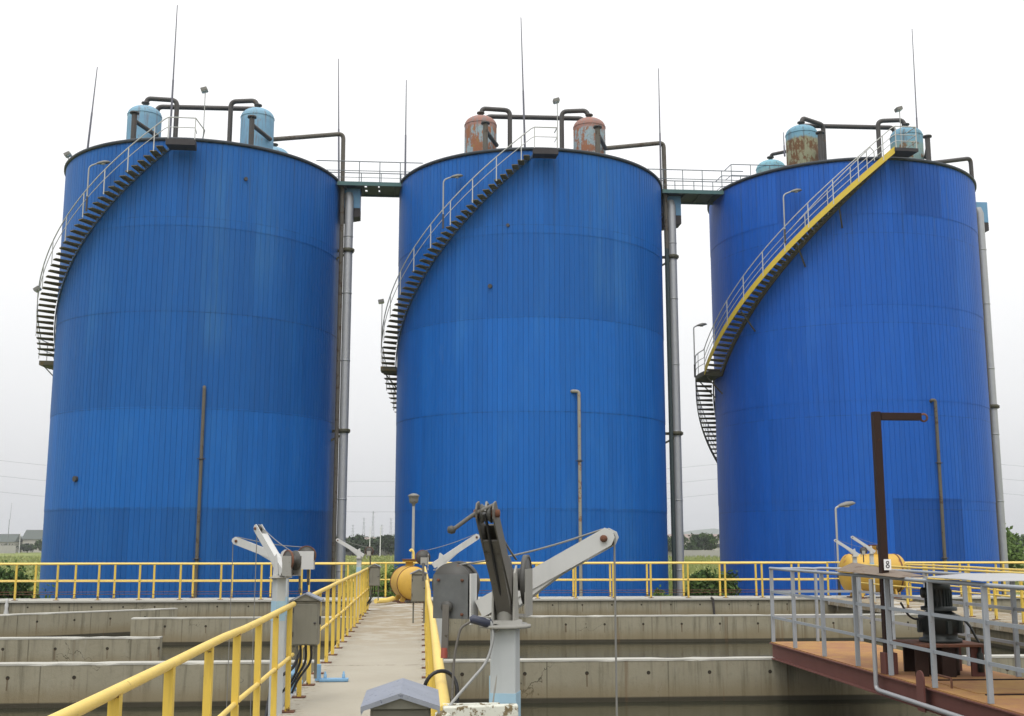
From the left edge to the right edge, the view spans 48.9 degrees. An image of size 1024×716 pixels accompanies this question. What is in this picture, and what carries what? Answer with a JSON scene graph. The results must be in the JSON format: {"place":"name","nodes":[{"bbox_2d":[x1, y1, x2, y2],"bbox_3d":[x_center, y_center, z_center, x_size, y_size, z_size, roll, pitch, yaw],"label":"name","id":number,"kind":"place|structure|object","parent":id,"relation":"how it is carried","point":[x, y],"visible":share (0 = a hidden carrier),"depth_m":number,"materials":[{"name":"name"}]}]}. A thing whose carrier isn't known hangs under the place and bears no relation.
{"place":"outdoors","nodes":[
{"label":"outdoors","id":0,"kind":"place"},
{"bbox_2d":[0,534,22,552],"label":"house","id":1,"kind":"structure","parent":0,"point":[14,539],"depth_m":428.84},
{"bbox_2d":[22,530,42,551],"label":"house","id":2,"kind":"structure","parent":0,"point":[30,536],"depth_m":432.50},
{"bbox_2d":[349,534,365,550],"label":"tree","id":3,"kind":"object","parent":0,"point":[357,539],"visible":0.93,"depth_m":325.34,"materials":[{"name":"green plant"}]},
{"bbox_2d":[21,528,718,537],"bbox_3d":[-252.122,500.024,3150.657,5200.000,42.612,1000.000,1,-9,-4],"label":"hills","id":4,"kind":"structure","parent":0,"point":[712,531],"depth_m":2960.21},
{"bbox_2d":[378,534,394,553],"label":"tree","id":5,"kind":"object","parent":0,"point":[387,542],"visible":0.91,"depth_m":324.44,"materials":[{"name":"green plant"}]},
{"bbox_2d":[435,702,517,715],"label":"pedestal","id":6,"kind":"object","parent":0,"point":[481,709],"visible":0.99,"depth_m":4.40,"materials":[{"name":"paint"}]},
{"bbox_2d":[447,501,532,715],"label":"hoist crane","id":7,"kind":"object","parent":6,"relation":"on","point":[508,581],"visible":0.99,"depth_m":4.54,"materials":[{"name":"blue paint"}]},
{"bbox_2d":[448,615,499,705],"bbox_3d":[-0.195,1.350,4.475,0.321,0.640,0.075,4,-10,-21],"label":"rope sleeve","id":8,"kind":"object","parent":7,"relation":"attached to","point":[481,621],"visible":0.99,"depth_m":4.52,"materials":[{"name":"grey rubber"}]},
{"bbox_2d":[0,552,1023,597],"bbox_3d":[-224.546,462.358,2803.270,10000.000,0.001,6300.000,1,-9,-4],"label":"ground","id":9,"kind":"structure","parent":0,"point":[25,554],"depth_m":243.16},
{"bbox_2d":[0,558,54,598],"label":"bush","id":10,"kind":"object","parent":9,"relation":"on","point":[9,586],"visible":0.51,"depth_m":45.98,"materials":[{"name":"green plant"}]},
{"bbox_2d":[0,636,162,661],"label":"concrete wall","id":11,"kind":"structure","parent":9,"relation":"on","point":[73,649],"depth_m":20.64,"materials":[{"name":"concrete"}]},
{"bbox_2d":[0,608,177,636],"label":"concrete wall","id":12,"kind":"structure","parent":9,"relation":"on","point":[83,623],"depth_m":28.21,"materials":[{"name":"concrete"}]},
{"bbox_2d":[0,660,322,707],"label":"concrete wall","id":13,"kind":"structure","parent":9,"relation":"on","point":[44,684],"depth_m":16.29,"materials":[{"name":"concrete"}]},
{"bbox_2d":[39,137,339,597],"bbox_3d":[-15.995,1.785,57.519,14.160,22.900,14.160,1,-9,-4],"label":"storage tank","id":14,"kind":"object","parent":9,"relation":"on","point":[212,265],"visible":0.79,"depth_m":51.78,"materials":[{"name":"metal"}]},
{"bbox_2d":[35,116,204,375],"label":"spiral staircase","id":15,"kind":"structure","parent":14,"relation":"attached to","point":[180,144],"depth_m":52.44,"materials":[{"name":"metal"}]},
{"bbox_2d":[126,101,161,138],"bbox_3d":[-18.581,-11.286,56.806,1.704,3.370,1.704,1,-9,-4],"label":"pressure vessel","id":16,"kind":"object","parent":14,"relation":"on","point":[150,117],"visible":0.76,"depth_m":56.24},
{"bbox_2d":[144,96,178,136],"bbox_3d":[-17.824,-11.460,56.977,1.769,3.668,0.246,2,-9,-10],"label":"gooseneck pipe","id":17,"kind":"object","parent":16,"relation":"attached to","point":[176,109],"visible":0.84,"depth_m":57.14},
{"bbox_2d":[130,110,158,138],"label":"vent pipe","id":18,"kind":"object","parent":14,"relation":"on","point":[135,122],"visible":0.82,"depth_m":54.39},
{"bbox_2d":[169,5,177,136],"bbox_3d":[-16.134,-13.566,53.617,0.103,6.940,0.096,-3,-10,18],"label":"lightning rod","id":19,"kind":"object","parent":14,"relation":"on","point":[171,110],"visible":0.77,"depth_m":53.48,"materials":[{"name":"metal"}]},
{"bbox_2d":[193,385,205,597],"bbox_3d":[-13.861,6.580,49.879,0.313,10.870,0.309,-4,-10,25],"label":"wall pipe","id":20,"kind":"object","parent":14,"relation":"attached to","point":[201,459],"depth_m":49.95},
{"bbox_2d":[156,104,253,111],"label":"header pipe","id":21,"kind":"object","parent":14,"relation":"on","point":[201,107],"visible":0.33,"depth_m":58.27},
{"bbox_2d":[240,103,274,148],"bbox_3d":[-12.937,-11.238,57.098,1.704,3.370,1.704,1,-9,-4],"label":"pressure vessel","id":22,"kind":"object","parent":14,"relation":"on","point":[264,120],"visible":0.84,"depth_m":56.51,"materials":[{"name":"metal"}]},
{"bbox_2d":[227,98,257,140],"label":"gooseneck pipe","id":23,"kind":"object","parent":22,"relation":"attached to","point":[230,113],"visible":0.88,"depth_m":57.34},
{"bbox_2d":[247,115,271,144],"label":"vent pipe","id":24,"kind":"object","parent":14,"relation":"on","point":[252,125],"visible":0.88,"depth_m":54.77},
{"bbox_2d":[274,132,344,596],"bbox_3d":[-10.462,0.407,56.239,3.901,25.007,0.245,4,-10,-25],"label":"downpipe","id":25,"kind":"object","parent":14,"relation":"attached to","point":[340,287],"visible":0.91,"depth_m":57.28,"materials":[{"name":"metal"}]},
{"bbox_2d":[338,59,339,179],"bbox_3d":[-9.295,-12.626,60.477,0.272,7.302,0.104,1,-9,-4],"label":"lightning rod","id":26,"kind":"object","parent":14,"relation":"on","point":[338,125],"visible":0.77,"depth_m":60.37,"materials":[{"name":"metal"}]},
{"bbox_2d":[331,192,354,596],"bbox_3d":[-8.911,2.180,56.918,1.538,21.928,0.599,1,-9,-4],"label":"drain pipe","id":27,"kind":"object","parent":14,"relation":"attached to","point":[348,252],"visible":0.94,"depth_m":56.90,"materials":[{"name":"metal"}]},
{"bbox_2d":[344,188,360,221],"bbox_3d":[-8.425,-8.014,59.169,0.920,1.775,0.900,1,-9,-4],"label":"valve housing","id":28,"kind":"object","parent":27,"relation":"attached to","point":[357,205],"visible":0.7,"depth_m":58.79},
{"bbox_2d":[316,160,422,197],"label":"foot bridge","id":29,"kind":"structure","parent":14,"relation":"attached to","point":[389,189],"depth_m":58.53,"materials":[{"name":"metal"}]},
{"bbox_2d":[130,616,352,644],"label":"concrete wall","id":30,"kind":"structure","parent":9,"relation":"on","point":[185,630],"depth_m":26.12,"materials":[{"name":"concrete"}]},
{"bbox_2d":[369,561,404,596],"bbox_3d":[-5.027,10.219,47.809,2.510,3.145,2.498,1,-9,-4],"label":"bush","id":31,"kind":"object","parent":9,"relation":"on","point":[389,592],"visible":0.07,"depth_m":47.13,"materials":[{"name":"green plant"}]},
{"bbox_2d":[0,599,1020,616],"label":"concrete wall","id":32,"kind":"structure","parent":9,"relation":"on","point":[573,608],"depth_m":34.99,"materials":[{"name":"concrete"}]},
{"bbox_2d":[0,595,1019,602],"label":"cross walkway","id":33,"kind":"structure","parent":32,"relation":"on","point":[160,600],"depth_m":34.97,"materials":[{"name":"concrete"}]},
{"bbox_2d":[0,563,374,600],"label":"yellow railing","id":34,"kind":"object","parent":33,"relation":"on","point":[56,594],"visible":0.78,"depth_m":34.14,"materials":[{"name":"metal"}]},
{"bbox_2d":[408,493,419,565],"bbox_3d":[-3.175,5.992,36.120,0.380,3.290,0.380,1,-9,-4],"label":"walkway lamp","id":35,"kind":"object","parent":33,"relation":"on","point":[413,499],"visible":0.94,"depth_m":36.21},
{"bbox_2d":[428,562,826,598],"bbox_3d":[3.676,6.963,35.290,12.706,1.102,0.130,1,-9,-4],"label":"yellow railing","id":36,"kind":"object","parent":33,"relation":"on","point":[688,579],"visible":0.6,"depth_m":35.43,"materials":[{"name":"metal"}]},
{"bbox_2d":[835,501,854,594],"bbox_3d":[11.086,6.290,37.273,0.738,3.074,0.300,2,-9,-9],"label":"walkway lamp","id":37,"kind":"object","parent":33,"relation":"on","point":[847,504],"visible":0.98,"depth_m":37.30,"materials":[{"name":"grey metal"}]},
{"bbox_2d":[901,562,1023,596],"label":"yellow railing","id":38,"kind":"object","parent":33,"relation":"on","point":[994,563],"visible":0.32,"depth_m":36.16,"materials":[{"name":"metal"}]},
{"bbox_2d":[394,147,668,596],"bbox_3d":[0.963,2.002,58.842,14.160,22.900,14.160,1,-9,-4],"label":"storage tank","id":39,"kind":"object","parent":9,"relation":"on","point":[538,298],"visible":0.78,"depth_m":53.14,"materials":[{"name":"metal"}]},
{"bbox_2d":[381,126,557,412],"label":"spiral staircase","id":40,"kind":"structure","parent":39,"relation":"attached to","point":[545,153],"depth_m":54.27,"materials":[{"name":"metal"}]},
{"bbox_2d":[464,111,496,152],"bbox_3d":[-1.623,-11.070,58.129,1.704,3.370,1.704,1,-9,-4],"label":"pressure vessel","id":41,"kind":"object","parent":39,"relation":"on","point":[473,126],"visible":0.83,"depth_m":57.52,"materials":[{"name":"metal"}]},
{"bbox_2d":[480,106,511,147],"bbox_3d":[-0.866,-11.243,58.300,1.769,3.668,0.246,2,-9,-10],"label":"gooseneck pipe","id":42,"kind":"object","parent":41,"relation":"attached to","point":[499,109],"visible":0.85,"depth_m":58.46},
{"bbox_2d":[481,121,498,149],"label":"vent pipe","id":43,"kind":"object","parent":39,"relation":"on","point":[486,133],"visible":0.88,"depth_m":55.68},
{"bbox_2d":[521,21,525,146],"bbox_3d":[0.552,-13.357,54.920,0.262,6.952,0.104,1,-9,-4],"label":"lightning rod","id":44,"kind":"object","parent":39,"relation":"attached to","point":[523,92],"visible":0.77,"depth_m":54.80,"materials":[{"name":"metal"}]},
{"bbox_2d":[486,114,582,120],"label":"header pipe","id":45,"kind":"object","parent":39,"relation":"on","point":[534,117],"visible":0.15,"depth_m":59.60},
{"bbox_2d":[570,389,582,595],"bbox_3d":[2.969,6.814,51.225,0.632,10.844,0.280,-1,-9,8],"label":"wall pipe","id":46,"kind":"object","parent":39,"relation":"attached to","point":[579,460],"depth_m":51.35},
{"bbox_2d":[573,113,605,153],"bbox_3d":[4.021,-11.022,58.421,1.704,3.370,1.704,1,-9,-4],"label":"pressure vessel","id":47,"kind":"object","parent":39,"relation":"on","point":[583,134],"visible":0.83,"depth_m":57.80,"materials":[{"name":"metal"}]},
{"bbox_2d":[559,108,588,147],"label":"gooseneck pipe","id":48,"kind":"object","parent":47,"relation":"attached to","point":[561,117],"visible":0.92,"depth_m":58.67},
{"bbox_2d":[593,125,607,152],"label":"vent pipe","id":49,"kind":"object","parent":39,"relation":"on","point":[598,138],"visible":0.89,"depth_m":56.07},
{"bbox_2d":[606,141,676,595],"bbox_3d":[6.496,0.624,57.562,3.901,25.007,0.245,4,-10,-25],"label":"downpipe","id":50,"kind":"object","parent":39,"relation":"attached to","point":[667,289],"visible":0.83,"depth_m":58.51,"materials":[{"name":"metal"}]},
{"bbox_2d":[658,68,661,182],"bbox_3d":[7.908,-12.342,60.233,0.096,6.660,0.096,5,-10,-27],"label":"lightning rod","id":51,"kind":"object","parent":39,"relation":"on","point":[659,133],"visible":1,"depth_m":60.10,"materials":[{"name":"metal"}]},
{"bbox_2d":[662,200,684,595],"bbox_3d":[8.047,2.396,58.240,1.538,21.928,0.599,1,-9,-4],"label":"drain pipe","id":52,"kind":"object","parent":39,"relation":"attached to","point":[677,431],"visible":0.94,"depth_m":58.16,"materials":[{"name":"metal"}]},
{"bbox_2d":[661,196,680,230],"bbox_3d":[8.533,-7.798,60.491,0.920,1.775,0.900,1,-9,-4],"label":"valve housing","id":53,"kind":"object","parent":52,"relation":"attached to","point":[677,200],"visible":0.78,"depth_m":60.14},
{"bbox_2d":[649,169,742,204],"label":"foot bridge","id":54,"kind":"structure","parent":39,"relation":"attached to","point":[701,197],"depth_m":59.85,"materials":[{"name":"metal"}]},
{"bbox_2d":[345,549,1023,556],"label":"boundary wall","id":55,"kind":"structure","parent":9,"relation":"on","point":[696,553],"depth_m":292.76,"materials":[{"name":"concrete"}]},
{"bbox_2d":[448,613,922,643],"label":"concrete wall","id":56,"kind":"structure","parent":9,"relation":"on","point":[647,628],"depth_m":26.89,"materials":[{"name":"concrete"}]},
{"bbox_2d":[686,533,708,549],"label":"tree","id":57,"kind":"object","parent":9,"relation":"on","point":[697,542],"visible":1,"depth_m":294.58,"materials":[{"name":"green plant"}]},
{"bbox_2d":[685,566,741,595],"bbox_3d":[8.592,10.568,48.765,2.732,3.070,2.678,8,-12,-40],"label":"bush","id":58,"kind":"object","parent":9,"relation":"on","point":[732,587],"visible":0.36,"depth_m":48.24,"materials":[{"name":"green plant"}]},
{"bbox_2d":[444,654,1023,702],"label":"concrete wall","id":59,"kind":"structure","parent":9,"relation":"on","point":[639,679],"depth_m":16.86,"materials":[{"name":"concrete"}]},
{"bbox_2d":[769,579,1023,715],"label":"aerator bridge","id":60,"kind":"structure","parent":59,"relation":"on","point":[964,693],"depth_m":12.73,"materials":[{"name":"brown metal"}]},
{"bbox_2d":[774,567,852,640],"bbox_3d":[4.656,3.778,17.307,1.310,1.121,0.054,1,-9,-4],"label":"grey railing","id":61,"kind":"object","parent":60,"relation":"on","point":[816,591],"visible":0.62,"depth_m":17.32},
{"bbox_2d":[769,567,1023,703],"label":"grey railing","id":62,"kind":"object","parent":60,"relation":"on","point":[984,621],"visible":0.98,"depth_m":12.76,"materials":[{"name":"metal"}]},
{"bbox_2d":[835,562,952,579],"bbox_3d":[4.578,2.574,13.617,0.790,0.166,2.300,1,-9,-4],"label":"cover sheet","id":63,"kind":"object","parent":62,"relation":"on","point":[853,567],"visible":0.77,"depth_m":13.56,"materials":[{"name":"metal"}]},
{"bbox_2d":[927,573,1023,581],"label":"cover sheet","id":64,"kind":"object","parent":62,"relation":"on","point":[985,577],"visible":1,"depth_m":11.44,"materials":[{"name":"metal"}]},
{"bbox_2d":[871,411,927,674],"bbox_3d":[4.641,2.147,13.255,0.720,3.040,0.150,1,-9,-4],"label":"gallows crane","id":65,"kind":"object","parent":60,"relation":"on","point":[884,561],"visible":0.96,"depth_m":13.28,"materials":[{"name":"brown metal"}]},
{"bbox_2d":[893,583,984,676],"bbox_3d":[4.911,3.116,13.047,1.040,1.060,0.720,1,-9,-4],"label":"aerator motor","id":66,"kind":"object","parent":60,"relation":"on","point":[947,631],"visible":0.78,"depth_m":12.86,"materials":[{"name":"brown metal"}]},
{"bbox_2d":[856,569,1023,676],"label":"grey railing","id":67,"kind":"object","parent":60,"relation":"on","point":[1013,608],"visible":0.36,"depth_m":13.93,"materials":[{"name":"metal"}]},
{"bbox_2d":[695,126,918,462],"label":"spiral staircase","id":68,"kind":"structure","parent":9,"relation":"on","point":[706,375],"depth_m":55.66,"materials":[{"name":"metal"}]},
{"bbox_2d":[707,157,1001,595],"bbox_3d":[17.921,2.218,60.164,14.160,22.900,14.160,1,-9,-4],"label":"storage tank","id":69,"kind":"object","parent":9,"relation":"on","point":[875,303],"visible":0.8,"depth_m":54.53,"materials":[{"name":"metal"}]},
{"bbox_2d":[756,156,783,172],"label":"pressure vessel","id":70,"kind":"object","parent":69,"relation":"on","point":[769,161],"visible":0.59,"depth_m":64.39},
{"bbox_2d":[785,121,818,165],"bbox_3d":[15.335,-10.853,59.452,1.704,3.370,1.704,1,-9,-4],"label":"pressure vessel","id":71,"kind":"object","parent":69,"relation":"on","point":[801,143],"visible":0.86,"depth_m":58.81,"materials":[{"name":"metal"}]},
{"bbox_2d":[800,116,826,159],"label":"gooseneck pipe","id":72,"kind":"object","parent":71,"relation":"attached to","point":[814,122],"visible":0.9,"depth_m":60.41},
{"bbox_2d":[816,131,823,159],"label":"vent pipe","id":73,"kind":"object","parent":69,"relation":"on","point":[819,134],"visible":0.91,"depth_m":56.96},
{"bbox_2d":[805,123,894,132],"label":"header pipe","id":74,"kind":"object","parent":69,"relation":"on","point":[852,126],"visible":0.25,"depth_m":60.95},
{"bbox_2d":[889,123,923,158],"bbox_3d":[20.979,-10.806,59.743,1.704,3.370,1.704,1,-9,-4],"label":"pressure vessel","id":75,"kind":"object","parent":69,"relation":"on","point":[920,146],"visible":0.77,"depth_m":59.14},
{"bbox_2d":[876,118,905,156],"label":"gooseneck pipe","id":76,"kind":"object","parent":75,"relation":"attached to","point":[885,120],"visible":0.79,"depth_m":60.00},
{"bbox_2d":[923,134,931,159],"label":"vent pipe","id":77,"kind":"object","parent":69,"relation":"on","point":[927,153],"visible":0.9,"depth_m":57.38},
{"bbox_2d":[929,398,946,564],"bbox_3d":[19.980,7.151,52.527,0.480,10.598,0.284,-4,-10,23],"label":"wall pipe","id":78,"kind":"object","parent":69,"relation":"attached to","point":[944,557],"depth_m":52.67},
{"bbox_2d":[935,157,1002,594],"bbox_3d":[23.454,1.038,58.852,3.901,24.607,0.244,4,-10,-25],"label":"downpipe","id":79,"kind":"object","parent":69,"relation":"attached to","point":[968,159],"visible":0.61,"depth_m":59.90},
{"bbox_2d":[976,207,1009,594],"bbox_3d":[25.005,2.612,59.563,1.538,21.928,0.599,1,-9,-4],"label":"drain pipe","id":80,"kind":"object","parent":69,"relation":"attached to","point":[994,406],"visible":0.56,"depth_m":59.52,"materials":[{"name":"metal"}]},
{"bbox_2d":[976,202,988,231],"bbox_3d":[25.491,-7.582,61.814,0.920,1.775,0.900,1,-9,-4],"label":"valve housing","id":81,"kind":"object","parent":80,"relation":"attached to","point":[983,205],"visible":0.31,"depth_m":61.45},
{"bbox_2d":[835,606,1023,651],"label":"walkway support wall","id":82,"kind":"structure","parent":9,"relation":"on","point":[977,631],"depth_m":25.77,"materials":[{"name":"concrete"}]},
{"bbox_2d":[828,597,1023,634],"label":"side walkway","id":83,"kind":"structure","parent":82,"relation":"on","point":[1003,617],"depth_m":28.45,"materials":[{"name":"concrete"}]},
{"bbox_2d":[851,536,877,601],"bbox_3d":[10.571,7.179,33.240,0.930,3.818,0.222,-1,-9,5],"label":"hoist crane","id":84,"kind":"object","parent":83,"relation":"attached to","point":[871,550],"visible":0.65,"depth_m":33.43,"materials":[{"name":"blue paint"}]},
{"bbox_2d":[838,545,905,598],"bbox_3d":[11.386,6.727,35.540,2.054,1.648,1.228,1,-9,-6],"label":"yellow vessel","id":85,"kind":"object","parent":83,"relation":"on","point":[847,559],"visible":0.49,"depth_m":35.15,"materials":[{"name":"paint"}]},
{"bbox_2d":[861,564,1023,623],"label":"yellow railing","id":86,"kind":"object","parent":83,"relation":"on","point":[995,595],"visible":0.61,"depth_m":26.47,"materials":[{"name":"metal"}]},
{"bbox_2d":[904,564,1023,613],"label":"yellow railing","id":87,"kind":"object","parent":83,"relation":"on","point":[966,567],"visible":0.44,"depth_m":29.75,"materials":[{"name":"metal"}]},
{"bbox_2d":[1005,523,1023,583],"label":"bush","id":88,"kind":"object","parent":9,"relation":"on","point":[1014,551],"visible":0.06,"depth_m":91.79,"materials":[{"name":"green plant"}]},
{"bbox_3d":[-2.064,5.808,17.283,1.200,1.975,34.700,1,-9,-4],"label":"walkway support wall","id":89,"kind":"object","parent":9,"relation":"on","visible":0},
{"bbox_2d":[277,599,425,715],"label":"walkway","id":90,"kind":"structure","parent":89,"relation":"on","point":[384,643],"depth_m":16.39,"materials":[{"name":"concrete"}]},
{"bbox_2d":[48,602,295,715],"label":"yellow railing","id":91,"kind":"object","parent":90,"relation":"on","point":[112,696],"visible":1,"depth_m":7.35,"materials":[{"name":"metal"}]},
{"bbox_2d":[282,592,323,693],"bbox_3d":[-2.292,3.101,12.239,0.438,1.086,0.320,1,-9,-4],"label":"control cabinet","id":92,"kind":"object","parent":91,"relation":"attached to","point":[306,619],"visible":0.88,"depth_m":12.18,"materials":[{"name":"silver metal"}]},
{"bbox_2d":[226,537,315,715],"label":"hoist crane","id":93,"kind":"object","parent":90,"relation":"attached to","point":[308,554],"visible":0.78,"depth_m":12.55,"materials":[{"name":"blue paint"}]},
{"bbox_2d":[250,524,301,715],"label":"hoist crane","id":94,"kind":"object","parent":90,"relation":"attached to","point":[288,564],"visible":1,"depth_m":11.59,"materials":[{"name":"blue paint"}]},
{"bbox_2d":[291,567,370,697],"bbox_3d":[-3.054,4.611,20.908,0.150,1.102,16.702,1,-9,-4],"label":"yellow railing","id":95,"kind":"object","parent":90,"relation":"on","point":[363,607],"visible":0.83,"depth_m":18.72,"materials":[{"name":"metal"}]},
{"bbox_2d":[367,564,380,605],"bbox_3d":[-3.553,5.785,28.653,0.427,1.086,0.320,1,-9,-4],"label":"control cabinet","id":96,"kind":"object","parent":95,"relation":"attached to","point":[374,575],"visible":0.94,"depth_m":28.59,"materials":[{"name":"silver metal"}]},
{"bbox_2d":[315,664,348,681],"bbox_3d":[-2.266,3.959,14.164,0.415,0.208,0.140,1,-9,-4],"label":"bracket","id":97,"kind":"object","parent":90,"relation":"on","point":[326,679],"visible":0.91,"depth_m":14.11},
{"bbox_2d":[335,538,373,610],"bbox_3d":[-3.841,6.250,27.254,0.937,3.720,0.222,-1,-9,3],"label":"hoist crane","id":98,"kind":"object","parent":90,"relation":"attached to","point":[369,551],"visible":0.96,"depth_m":27.43,"materials":[{"name":"blue paint"}]},
{"bbox_2d":[360,678,439,715],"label":"control cabinet","id":99,"kind":"object","parent":90,"relation":"on","point":[402,697],"visible":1,"depth_m":3.54,"materials":[{"name":"silver metal"}]},
{"bbox_2d":[390,559,429,602],"bbox_3d":[-2.994,6.514,32.949,0.968,1.244,1.545,3,-10,-16],"label":"yellow vessel","id":100,"kind":"object","parent":90,"relation":"on","point":[400,581],"visible":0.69,"depth_m":32.36,"materials":[{"name":"paint"}]},
{"bbox_2d":[422,566,449,715],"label":"yellow railing","id":101,"kind":"object","parent":90,"relation":"on","point":[433,659],"visible":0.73,"depth_m":7.91,"materials":[{"name":"metal"}]},
{"bbox_2d":[410,569,427,622],"bbox_3d":[-1.616,4.131,19.524,0.316,0.928,0.320,1,-9,-4],"label":"control cabinet","id":102,"kind":"object","parent":101,"relation":"attached to","point":[417,589],"visible":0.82,"depth_m":19.44,"materials":[{"name":"silver metal"}]},
{"bbox_2d":[423,669,458,702],"bbox_3d":[-0.327,1.582,5.153,0.168,0.308,0.057,1,-9,-4],"label":"cable loop","id":103,"kind":"object","parent":101,"relation":"hanging from","point":[433,673],"visible":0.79,"depth_m":5.16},
{"bbox_2d":[415,534,479,662],"bbox_3d":[-0.920,4.377,15.885,0.920,3.748,0.222,2,-9,-10],"label":"hoist crane","id":104,"kind":"object","parent":90,"relation":"attached to","point":[422,557],"visible":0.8,"depth_m":16.07,"materials":[{"name":"blue paint"}]},
{"bbox_2d":[0,634,1023,715],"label":"water","id":105,"kind":"structure","parent":0,"point":[870,707],"depth_m":16.60,"materials":[{"name":"liquid"}]},
{"bbox_2d":[432,528,618,715],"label":"hoist crane","id":106,"kind":"object","parent":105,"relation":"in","point":[455,586],"visible":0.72,"depth_m":5.18,"materials":[{"name":"blue paint"}]},
{"bbox_2d":[0,561,1023,598],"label":"yellow railing","id":107,"kind":"object","parent":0,"point":[153,591],"visible":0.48,"depth_m":35.79,"materials":[{"name":"metal"}]},
{"bbox_2d":[0,0,1023,536],"label":"sky","id":108,"kind":"structure","parent":0,"point":[735,76],"materials":[{"name":"white"}]},
{"bbox_2d":[698,532,718,549],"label":"tree","id":109,"kind":"object","parent":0,"point":[709,544],"visible":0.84,"depth_m":297.13,"materials":[{"name":"green plant"}]},
{"bbox_2d":[834,539,867,610],"bbox_3d":[9.758,7.057,32.181,0.920,3.718,0.222,-1,-9,7],"label":"hoist crane","id":110,"kind":"object","parent":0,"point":[863,551],"visible":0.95,"depth_m":32.35,"materials":[{"name":"blue paint"}]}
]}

